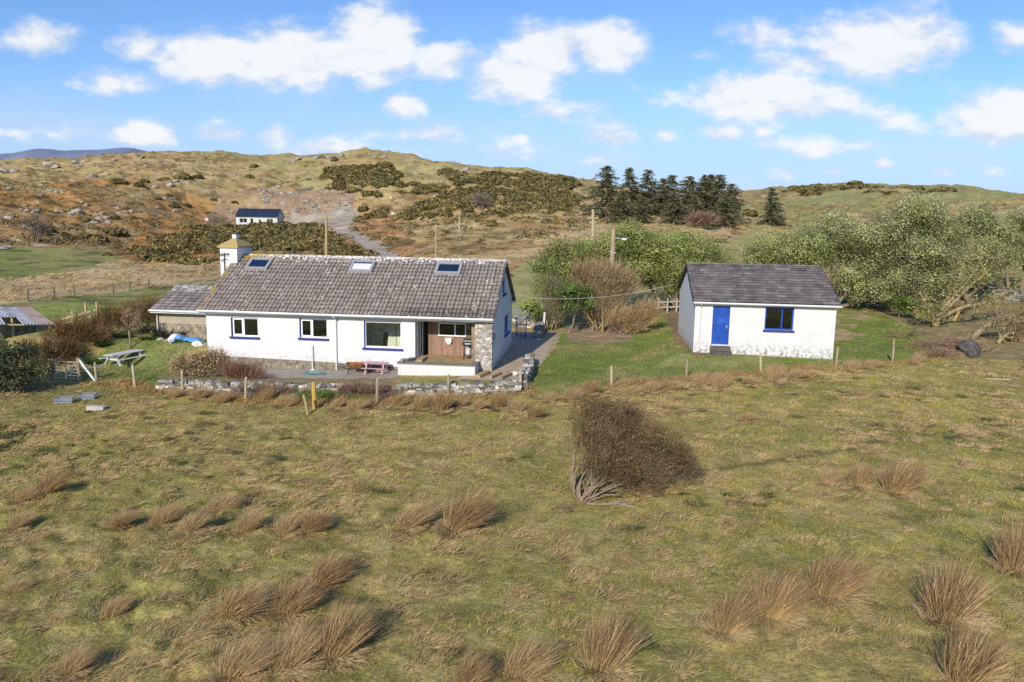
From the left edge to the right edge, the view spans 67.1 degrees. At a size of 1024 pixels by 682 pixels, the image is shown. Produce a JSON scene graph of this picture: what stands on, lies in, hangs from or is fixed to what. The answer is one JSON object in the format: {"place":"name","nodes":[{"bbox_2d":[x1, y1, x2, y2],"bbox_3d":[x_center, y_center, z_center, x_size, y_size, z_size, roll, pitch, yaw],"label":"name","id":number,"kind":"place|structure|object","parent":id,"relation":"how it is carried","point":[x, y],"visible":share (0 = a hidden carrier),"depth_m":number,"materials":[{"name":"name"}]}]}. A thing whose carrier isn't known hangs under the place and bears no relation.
{"place":"outdoors","nodes":[
{"label":"outdoors","id":0,"kind":"place"},
{"bbox_2d":[0,148,148,159],"bbox_3d":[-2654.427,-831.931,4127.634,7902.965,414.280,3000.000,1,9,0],"label":"hills","id":1,"kind":"structure","parent":0,"point":[42,153],"depth_m":3997.51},
{"bbox_2d":[284,209,355,228],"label":"yard","id":2,"kind":"structure","parent":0,"point":[346,219],"depth_m":240.09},
{"bbox_2d":[330,225,400,256],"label":"track","id":3,"kind":"structure","parent":0,"point":[364,241],"depth_m":130.82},
{"bbox_2d":[454,332,563,379],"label":"path","id":4,"kind":"structure","parent":0,"point":[512,359],"depth_m":42.03,"materials":[{"name":"concrete"}]},
{"bbox_2d":[0,147,1023,681],"bbox_3d":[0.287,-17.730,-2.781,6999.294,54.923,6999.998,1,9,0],"label":"ground","id":5,"kind":"structure","parent":0,"point":[22,261],"depth_m":22.49,"materials":[{"name":"plant"}]},
{"bbox_2d":[0,574,39,596],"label":"rush tussock","id":6,"kind":"object","parent":5,"relation":"on","point":[19,586],"visible":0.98,"depth_m":16.04,"materials":[{"name":"beige plant"}]},
{"bbox_2d":[0,506,42,533],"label":"rush tussock","id":7,"kind":"object","parent":5,"relation":"on","point":[19,523],"visible":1,"depth_m":19.33,"materials":[{"name":"beige plant"}]},
{"bbox_2d":[8,484,41,506],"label":"rush tussock","id":8,"kind":"object","parent":5,"relation":"on","point":[22,496],"visible":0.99,"depth_m":21.26,"materials":[{"name":"beige plant"}]},
{"bbox_2d":[0,307,53,336],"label":"tin shed","id":9,"kind":"structure","parent":5,"relation":"on","point":[17,321],"depth_m":47.18,"materials":[{"name":"grey metal"}]},
{"bbox_2d":[0,329,55,396],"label":"evergreen bush","id":10,"kind":"object","parent":5,"relation":"on","point":[7,356],"visible":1,"depth_m":33.62,"materials":[{"name":"green plant"}]},
{"bbox_2d":[19,210,60,242],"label":"bare shrub","id":11,"kind":"object","parent":5,"relation":"on","point":[35,227],"visible":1,"depth_m":125.93,"materials":[{"name":"brown plant"}]},
{"bbox_2d":[27,467,79,501],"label":"rush tussock","id":12,"kind":"object","parent":5,"relation":"on","point":[50,486],"visible":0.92,"depth_m":21.58,"materials":[{"name":"brown plant"}]},
{"bbox_2d":[11,325,102,367],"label":"bare shrub","id":13,"kind":"object","parent":5,"relation":"on","point":[63,348],"visible":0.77,"depth_m":38.86,"materials":[{"name":"brown plant"}]},
{"bbox_2d":[49,358,96,381],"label":"field gate","id":14,"kind":"structure","parent":5,"relation":"on","point":[79,361],"depth_m":35.97,"materials":[{"name":"metal"}]},
{"bbox_2d":[50,641,102,681],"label":"rush tussock","id":15,"kind":"object","parent":5,"relation":"on","point":[76,663],"visible":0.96,"depth_m":13.29,"materials":[{"name":"beige plant"}]},
{"bbox_2d":[35,305,120,351],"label":"bare shrub","id":16,"kind":"object","parent":5,"relation":"on","point":[81,328],"visible":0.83,"depth_m":39.87,"materials":[{"name":"brown plant"}]},
{"bbox_2d":[77,293,143,336],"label":"bare shrub","id":17,"kind":"object","parent":5,"relation":"on","point":[105,315],"visible":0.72,"depth_m":41.77,"materials":[{"name":"brown plant"}]},
{"bbox_2d":[98,589,136,624],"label":"rush tussock","id":18,"kind":"object","parent":5,"relation":"on","point":[114,609],"visible":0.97,"depth_m":15.22,"materials":[{"name":"beige plant"}]},
{"bbox_2d":[103,509,143,531],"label":"rush tussock","id":19,"kind":"object","parent":5,"relation":"on","point":[122,521],"visible":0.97,"depth_m":19.38,"materials":[{"name":"beige plant"}]},
{"bbox_2d":[117,286,165,331],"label":"bare shrub","id":20,"kind":"object","parent":5,"relation":"on","point":[144,306],"visible":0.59,"depth_m":43.65,"materials":[{"name":"brown plant"}]},
{"bbox_2d":[139,501,193,530],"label":"rush tussock","id":21,"kind":"object","parent":5,"relation":"on","point":[164,518],"visible":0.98,"depth_m":19.62,"materials":[{"name":"beige plant"}]},
{"bbox_2d":[148,285,212,338],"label":"stone outbuilding","id":22,"kind":"structure","parent":5,"relation":"on","point":[176,306],"depth_m":41.57,"materials":[{"name":"tile"}]},
{"bbox_2d":[167,507,218,541],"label":"rush tussock","id":23,"kind":"object","parent":5,"relation":"on","point":[191,522],"visible":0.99,"depth_m":18.86,"materials":[{"name":"beige plant"}]},
{"bbox_2d":[1,151,387,228],"bbox_3d":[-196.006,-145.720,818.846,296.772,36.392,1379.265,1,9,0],"label":"scattered stones","id":24,"kind":"object","parent":5,"relation":"on","point":[267,201],"visible":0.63,"depth_m":248.35,"materials":[{"name":"stone"}]},
{"bbox_2d":[162,344,230,379],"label":"dried hydrangea","id":25,"kind":"object","parent":5,"relation":"on","point":[205,361],"visible":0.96,"depth_m":35.39,"materials":[{"name":"brown plant"}]},
{"bbox_2d":[198,490,247,517],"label":"rush tussock","id":26,"kind":"object","parent":5,"relation":"on","point":[222,503],"visible":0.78,"depth_m":20.43,"materials":[{"name":"beige plant"}]},
{"bbox_2d":[125,220,340,264],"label":"gorse thicket","id":27,"kind":"object","parent":5,"relation":"on","point":[289,240],"visible":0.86,"depth_m":150.70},
{"bbox_2d":[198,575,279,628],"bbox_3d":[-5.286,4.984,15.096,2.022,0.858,1.579,5,10,29],"label":"rush tussock","id":28,"kind":"object","parent":5,"relation":"on","point":[234,606],"visible":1,"depth_m":15.07,"materials":[{"name":"beige plant"}]},
{"bbox_2d":[213,355,267,379],"bbox_3d":[-12.354,1.162,35.192,2.788,1.546,1.761,-2,9,-16],"label":"bramble patch","id":29,"kind":"object","parent":5,"relation":"on","point":[233,369],"visible":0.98,"depth_m":35.13,"materials":[{"name":"brown plant"}]},
{"bbox_2d":[200,625,284,681],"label":"rush tussock","id":30,"kind":"object","parent":5,"relation":"on","point":[242,663],"visible":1,"depth_m":13.12,"materials":[{"name":"beige plant"}]},
{"bbox_2d":[229,503,269,537],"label":"rush tussock","id":31,"kind":"object","parent":5,"relation":"on","point":[247,525],"visible":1,"depth_m":19.07,"materials":[{"name":"beige plant"}]},
{"bbox_2d":[235,208,283,224],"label":"hillside house","id":32,"kind":"structure","parent":5,"relation":"on","point":[245,215],"depth_m":225.97,"materials":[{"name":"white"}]},
{"bbox_2d":[230,375,310,399],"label":"dead bracken","id":33,"kind":"object","parent":5,"relation":"on","point":[284,389],"visible":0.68,"depth_m":32.63,"materials":[{"name":"brown plant"}]},
{"bbox_2d":[270,507,303,541],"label":"rush tussock","id":34,"kind":"object","parent":5,"relation":"on","point":[285,528],"visible":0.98,"depth_m":19.02,"materials":[{"name":"beige plant"}]},
{"bbox_2d":[258,573,330,624],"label":"rush tussock","id":35,"kind":"object","parent":5,"relation":"on","point":[293,603],"visible":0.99,"depth_m":15.18,"materials":[{"name":"beige plant"}]},
{"bbox_2d":[260,612,330,681],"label":"rush tussock","id":36,"kind":"object","parent":5,"relation":"on","point":[295,652],"visible":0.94,"depth_m":13.43,"materials":[{"name":"beige plant"}]},
{"bbox_2d":[214,367,398,379],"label":"terrace","id":37,"kind":"structure","parent":5,"relation":"on","point":[296,373],"depth_m":36.50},
{"bbox_2d":[292,504,337,539],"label":"rush tussock","id":38,"kind":"object","parent":5,"relation":"on","point":[311,526],"visible":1,"depth_m":19.03,"materials":[{"name":"beige plant"}]},
{"bbox_2d":[299,546,365,595],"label":"rush tussock","id":39,"kind":"object","parent":5,"relation":"on","point":[332,573],"visible":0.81,"depth_m":16.43,"materials":[{"name":"beige plant"}]},
{"bbox_2d":[156,378,521,397],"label":"dry stone wall","id":40,"kind":"structure","parent":5,"relation":"on","point":[514,385],"depth_m":32.99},
{"bbox_2d":[308,238,379,255],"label":"gorse thicket","id":41,"kind":"object","parent":5,"relation":"on","point":[335,247],"visible":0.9,"depth_m":118.98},
{"bbox_2d":[306,585,386,676],"bbox_3d":[-2.962,5.071,13.821,1.838,1.210,1.635,0,9,-17],"label":"rush tussock","id":42,"kind":"object","parent":5,"relation":"on","point":[345,642],"visible":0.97,"depth_m":13.73,"materials":[{"name":"beige plant"}]},
{"bbox_2d":[196,234,515,375],"bbox_3d":[-7.920,-2.039,40.756,15.272,6.850,9.671,2,9,7],"label":"bungalow","id":43,"kind":"object","parent":5,"relation":"on","point":[284,311],"visible":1,"depth_m":37.98,"materials":[{"name":"paint"}]},
{"bbox_2d":[438,322,465,336],"bbox_3d":[-2.944,-0.560,38.040,1.400,0.670,0.075,2,9,7],"label":"window","id":44,"kind":"structure","parent":43,"relation":"in","point":[444,329],"depth_m":38.03,"materials":[{"name":"white plastic"}]},
{"bbox_2d":[0,150,749,253],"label":"heather","id":45,"kind":"object","parent":5,"relation":"on","point":[76,241],"visible":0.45,"depth_m":164.00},
{"bbox_2d":[332,370,419,398],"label":"dead bracken","id":46,"kind":"object","parent":5,"relation":"on","point":[365,389],"visible":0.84,"depth_m":32.48,"materials":[{"name":"brown plant"}]},
{"bbox_2d":[319,161,449,196],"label":"gorse thicket","id":47,"kind":"object","parent":5,"relation":"on","point":[376,177],"visible":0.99,"depth_m":269.26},
{"bbox_2d":[387,496,445,537],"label":"rush tussock","id":48,"kind":"object","parent":5,"relation":"on","point":[411,518],"visible":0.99,"depth_m":19.21,"materials":[{"name":"beige plant"}]},
{"bbox_2d":[426,388,458,415],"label":"rush tussock","id":49,"kind":"object","parent":5,"relation":"on","point":[441,404],"visible":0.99,"depth_m":30.37,"materials":[{"name":"beige plant"}]},
{"bbox_2d":[432,486,507,541],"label":"rush tussock","id":50,"kind":"object","parent":5,"relation":"on","point":[467,516],"visible":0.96,"depth_m":19.03,"materials":[{"name":"beige plant"}]},
{"bbox_2d":[443,642,506,681],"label":"rush tussock","id":51,"kind":"object","parent":5,"relation":"on","point":[467,672],"visible":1,"depth_m":12.88,"materials":[{"name":"beige plant"}]},
{"bbox_2d":[395,170,589,219],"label":"gorse thicket","id":52,"kind":"object","parent":5,"relation":"on","point":[547,190],"visible":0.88,"depth_m":234.30,"materials":[{"name":"plant"}]},
{"bbox_2d":[93,339,894,403],"bbox_3d":[0.355,1.472,35.071,39.337,2.365,5.781,0,9,-6],"label":"wire fence","id":53,"kind":"object","parent":5,"relation":"on","point":[448,376],"visible":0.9,"depth_m":34.52,"materials":[{"name":"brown wood"}]},
{"bbox_2d":[68,302,932,391],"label":"lawn grass","id":54,"kind":"structure","parent":5,"relation":"on","point":[654,369],"depth_m":40.44,"materials":[{"name":"plant"}]},
{"bbox_2d":[0,356,1023,681],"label":"grass","id":55,"kind":"structure","parent":5,"relation":"on","point":[380,406],"depth_m":21.61,"materials":[{"name":"plant"}]},
{"bbox_2d":[0,180,1023,313],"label":"moor grass","id":56,"kind":"structure","parent":5,"relation":"on","point":[184,271],"depth_m":125.11,"materials":[{"name":"plant"}]},
{"bbox_2d":[516,353,535,388],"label":"dry stone wall","id":57,"kind":"structure","parent":5,"relation":"on","point":[527,366],"depth_m":35.04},
{"bbox_2d":[488,627,576,681],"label":"rush tussock","id":58,"kind":"object","parent":5,"relation":"on","point":[527,666],"visible":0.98,"depth_m":13.17,"materials":[{"name":"beige plant"}]},
{"bbox_2d":[516,295,549,329],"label":"green shrub","id":59,"kind":"object","parent":5,"relation":"on","point":[532,307],"visible":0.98,"depth_m":50.46,"materials":[{"name":"green plant"}]},
{"bbox_2d":[536,264,571,329],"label":"bare shrub","id":60,"kind":"object","parent":5,"relation":"on","point":[548,303],"visible":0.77,"depth_m":50.65,"materials":[{"name":"brown plant"}]},
{"bbox_2d":[523,231,603,327],"bbox_3d":[3.341,-3.998,51.866,5.910,6.757,4.130,1,9,0],"label":"green tree","id":61,"kind":"object","parent":5,"relation":"on","point":[545,266],"visible":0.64,"depth_m":51.34,"materials":[{"name":"green plant"}]},
{"bbox_2d":[547,278,596,332],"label":"green shrub","id":62,"kind":"object","parent":5,"relation":"on","point":[571,295],"visible":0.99,"depth_m":48.64,"materials":[{"name":"green plant"}]},
{"bbox_2d":[562,237,644,332],"bbox_3d":[6.059,-3.821,50.187,6.725,6.426,4.816,1,9,0],"label":"bare shrub","id":63,"kind":"object","parent":5,"relation":"on","point":[611,289],"visible":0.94,"depth_m":49.88,"materials":[{"name":"brown plant"}]},
{"bbox_2d":[577,166,631,219],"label":"conifer","id":64,"kind":"object","parent":5,"relation":"on","point":[607,180],"visible":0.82,"depth_m":164.23,"materials":[{"name":"green plant"}]},
{"bbox_2d":[570,597,655,681],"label":"rush tussock","id":65,"kind":"object","parent":5,"relation":"on","point":[612,654],"visible":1,"depth_m":13.36,"materials":[{"name":"beige plant"}]},
{"bbox_2d":[605,190,635,223],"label":"conifer","id":66,"kind":"object","parent":5,"relation":"on","point":[619,207],"visible":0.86,"depth_m":159.10,"materials":[{"name":"green plant"}]},
{"bbox_2d":[570,216,672,311],"bbox_3d":[7.930,-5.463,56.641,7.280,7.442,5.933,7,11,33],"label":"green tree","id":67,"kind":"object","parent":5,"relation":"on","point":[630,245],"visible":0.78,"depth_m":55.46,"materials":[{"name":"green plant"}]},
{"bbox_2d":[560,383,706,502],"bbox_3d":[3.440,2.837,21.771,4.507,3.192,3.002,4,9,17],"label":"windblown bush","id":68,"kind":"object","parent":5,"relation":"on","point":[624,418],"visible":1,"depth_m":21.62,"materials":[{"name":"brown plant"}]},
{"bbox_2d":[598,283,671,334],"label":"bare shrub","id":69,"kind":"object","parent":5,"relation":"on","point":[642,316],"visible":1,"depth_m":48.67,"materials":[{"name":"brown plant"}]},
{"bbox_2d":[618,167,654,208],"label":"conifer","id":70,"kind":"object","parent":5,"relation":"on","point":[634,189],"visible":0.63,"depth_m":170.36,"materials":[{"name":"green plant"}]},
{"bbox_2d":[627,196,657,223],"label":"conifer","id":71,"kind":"object","parent":5,"relation":"on","point":[642,204],"visible":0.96,"depth_m":160.07,"materials":[{"name":"green plant"}]},
{"bbox_2d":[634,169,663,214],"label":"conifer","id":72,"kind":"object","parent":5,"relation":"on","point":[645,186],"visible":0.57,"depth_m":172.11,"materials":[{"name":"green plant"}]},
{"bbox_2d":[652,175,682,213],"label":"conifer","id":73,"kind":"object","parent":5,"relation":"on","point":[670,179],"visible":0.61,"depth_m":170.40,"materials":[{"name":"green plant"}]},
{"bbox_2d":[655,193,688,224],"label":"conifer","id":74,"kind":"object","parent":5,"relation":"on","point":[676,210],"visible":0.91,"depth_m":160.62,"materials":[{"name":"green plant"}]},
{"bbox_2d":[620,221,739,310],"bbox_3d":[12.503,-5.538,57.660,10.147,7.290,7.114,1,9,0],"label":"green tree","id":75,"kind":"object","parent":5,"relation":"on","point":[684,248],"visible":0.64,"depth_m":56.76,"materials":[{"name":"green plant"}]},
{"bbox_2d":[663,176,703,212],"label":"conifer","id":76,"kind":"object","parent":5,"relation":"on","point":[685,195],"visible":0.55,"depth_m":166.17,"materials":[{"name":"green plant"}]},
{"bbox_2d":[690,174,716,212],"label":"conifer","id":77,"kind":"object","parent":5,"relation":"on","point":[704,193],"visible":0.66,"depth_m":168.35,"materials":[{"name":"green plant"}]},
{"bbox_2d":[684,207,724,228],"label":"bare shrub","id":78,"kind":"object","parent":5,"relation":"on","point":[705,220],"visible":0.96,"depth_m":154.06,"materials":[{"name":"brown plant"}]},
{"bbox_2d":[702,174,738,212],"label":"conifer","id":79,"kind":"object","parent":5,"relation":"on","point":[720,182],"visible":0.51,"depth_m":168.63,"materials":[{"name":"green plant"}]},
{"bbox_2d":[704,196,746,227],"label":"conifer","id":80,"kind":"object","parent":5,"relation":"on","point":[722,209],"visible":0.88,"depth_m":159.93,"materials":[{"name":"green plant"}]},
{"bbox_2d":[716,184,752,224],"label":"conifer","id":81,"kind":"object","parent":5,"relation":"on","point":[735,191],"visible":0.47,"depth_m":166.45,"materials":[{"name":"green plant"}]},
{"bbox_2d":[699,583,771,645],"bbox_3d":[4.222,5.041,14.532,1.543,1.007,1.205,-5,11,-33],"label":"rush tussock","id":82,"kind":"object","parent":5,"relation":"on","point":[731,620],"visible":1,"depth_m":14.46,"materials":[{"name":"beige plant"}]},
{"bbox_2d":[677,263,841,358],"bbox_3d":[13.488,-1.788,43.566,7.400,5.090,8.764,2,9,6],"label":"white hut","id":83,"kind":"object","parent":5,"relation":"on","point":[727,309],"visible":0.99,"depth_m":40.27,"materials":[{"name":"paint"}]},
{"bbox_2d":[711,306,729,344],"bbox_3d":[10.896,-0.808,40.309,0.874,2.035,0.140,2,9,6],"label":"door","id":84,"kind":"structure","parent":83,"relation":"in","point":[721,314],"depth_m":40.31,"materials":[{"name":"blue paint"}]},
{"bbox_2d":[755,187,791,225],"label":"conifer","id":85,"kind":"object","parent":5,"relation":"on","point":[770,218],"visible":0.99,"depth_m":168.95,"materials":[{"name":"green plant"}]},
{"bbox_2d":[761,361,786,383],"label":"rush tussock","id":86,"kind":"object","parent":5,"relation":"on","point":[774,375],"visible":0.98,"depth_m":35.66,"materials":[{"name":"beige plant"}]},
{"bbox_2d":[741,562,828,633],"bbox_3d":[5.237,4.819,15.044,1.906,1.272,1.767,-1,8,13],"label":"rush tussock","id":87,"kind":"object","parent":5,"relation":"on","point":[785,603],"visible":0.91,"depth_m":14.92,"materials":[{"name":"beige plant"}]},
{"bbox_2d":[734,225,849,271],"bbox_3d":[18.712,-4.587,52.909,8.005,7.026,6.361,1,9,0],"label":"evergreen tree","id":88,"kind":"object","parent":5,"relation":"on","point":[772,252],"visible":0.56,"depth_m":51.78,"materials":[{"name":"green plant"}]},
{"bbox_2d":[815,466,851,486],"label":"rush tussock","id":89,"kind":"object","parent":5,"relation":"on","point":[831,477],"visible":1,"depth_m":22.18,"materials":[{"name":"beige plant"}]},
{"bbox_2d":[788,205,898,308],"bbox_3d":[24.848,-6.154,57.689,8.690,8.180,6.133,4,9,18],"label":"evergreen tree","id":90,"kind":"object","parent":5,"relation":"on","point":[850,280],"visible":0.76,"depth_m":56.52,"materials":[{"name":"green plant"}]},
{"bbox_2d":[800,545,887,613],"bbox_3d":[6.669,4.692,15.785,2.041,1.158,1.921,-3,7,23],"label":"rush tussock","id":91,"kind":"object","parent":5,"relation":"on","point":[842,587],"visible":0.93,"depth_m":15.64,"materials":[{"name":"beige plant"}]},
{"bbox_2d":[843,459,883,491],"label":"rush tussock","id":92,"kind":"object","parent":5,"relation":"on","point":[859,478],"visible":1,"depth_m":21.97,"materials":[{"name":"beige plant"}]},
{"bbox_2d":[781,180,957,195],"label":"gorse thicket","id":93,"kind":"object","parent":5,"relation":"on","point":[814,189],"visible":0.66,"depth_m":442.83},
{"bbox_2d":[887,294,922,318],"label":"green shrub","id":94,"kind":"object","parent":5,"relation":"on","point":[902,304],"visible":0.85,"depth_m":53.48,"materials":[{"name":"green plant"}]},
{"bbox_2d":[874,457,939,501],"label":"rush tussock","id":95,"kind":"object","parent":5,"relation":"on","point":[903,484],"visible":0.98,"depth_m":21.42,"materials":[{"name":"beige plant"}]},
{"bbox_2d":[844,186,975,311],"bbox_3d":[29.033,-6.468,56.039,9.187,9.597,6.708,1,9,0],"label":"evergreen tree","id":96,"kind":"object","parent":5,"relation":"on","point":[922,265],"visible":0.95,"depth_m":55.08,"materials":[{"name":"green plant"}]},
{"bbox_2d":[921,345,966,358],"bbox_3d":[22.838,0.680,40.933,2.772,1.045,1.904,1,9,0],"label":"dead grass mound","id":97,"kind":"object","parent":5,"relation":"on","point":[938,352],"visible":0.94,"depth_m":40.72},
{"bbox_2d":[905,553,1002,639],"bbox_3d":[8.590,4.736,14.951,2.113,1.311,1.988,-6,11,-25],"label":"rush tussock","id":98,"kind":"object","parent":5,"relation":"on","point":[945,600],"visible":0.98,"depth_m":14.81,"materials":[{"name":"beige plant"}]},
{"bbox_2d":[890,325,1018,357],"bbox_3d":[24.492,0.208,43.277,6.586,2.411,5.838,1,9,0],"label":"brush pile","id":99,"kind":"object","parent":5,"relation":"on","point":[951,342],"visible":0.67,"depth_m":42.84,"materials":[{"name":"brown plant"}]},
{"bbox_2d":[904,246,1023,326],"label":"leaning tree","id":100,"kind":"object","parent":5,"relation":"on","point":[942,314],"visible":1,"depth_m":50.60,"materials":[{"name":"green plant"}]},
{"bbox_2d":[955,339,980,357],"bbox_3d":[24.314,0.470,41.103,1.190,1.166,1.104,1,9,0],"label":"boulder","id":101,"kind":"object","parent":5,"relation":"on","point":[971,348],"visible":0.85,"depth_m":40.73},
{"bbox_2d":[921,196,1023,303],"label":"evergreen tree","id":102,"kind":"object","parent":5,"relation":"on","point":[992,246],"visible":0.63,"depth_m":58.19,"materials":[{"name":"green plant"}]},
{"bbox_2d":[924,615,1023,681],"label":"rush tussock","id":103,"kind":"object","parent":5,"relation":"on","point":[969,664],"visible":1,"depth_m":12.85,"materials":[{"name":"beige plant"}]},
{"bbox_2d":[939,285,1023,302],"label":"dry stone wall","id":104,"kind":"structure","parent":5,"relation":"on","point":[1019,297],"depth_m":61.05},
{"bbox_2d":[970,306,1023,344],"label":"fallen tree","id":105,"kind":"object","parent":5,"relation":"on","point":[1017,328],"visible":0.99,"depth_m":45.55,"materials":[{"name":"wood"}]},
{"bbox_2d":[980,519,1023,579],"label":"rush tussock","id":106,"kind":"object","parent":5,"relation":"on","point":[1009,553],"visible":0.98,"depth_m":16.86,"materials":[{"name":"beige plant"}]},
{"bbox_2d":[989,200,1023,287],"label":"evergreen tree","id":107,"kind":"object","parent":5,"relation":"on","point":[1019,216],"visible":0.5,"depth_m":62.50,"materials":[{"name":"green plant"}]},
{"bbox_2d":[0,0,1023,193],"label":"sky","id":108,"kind":"structure","parent":0,"point":[761,94],"materials":[{"name":"blue"}]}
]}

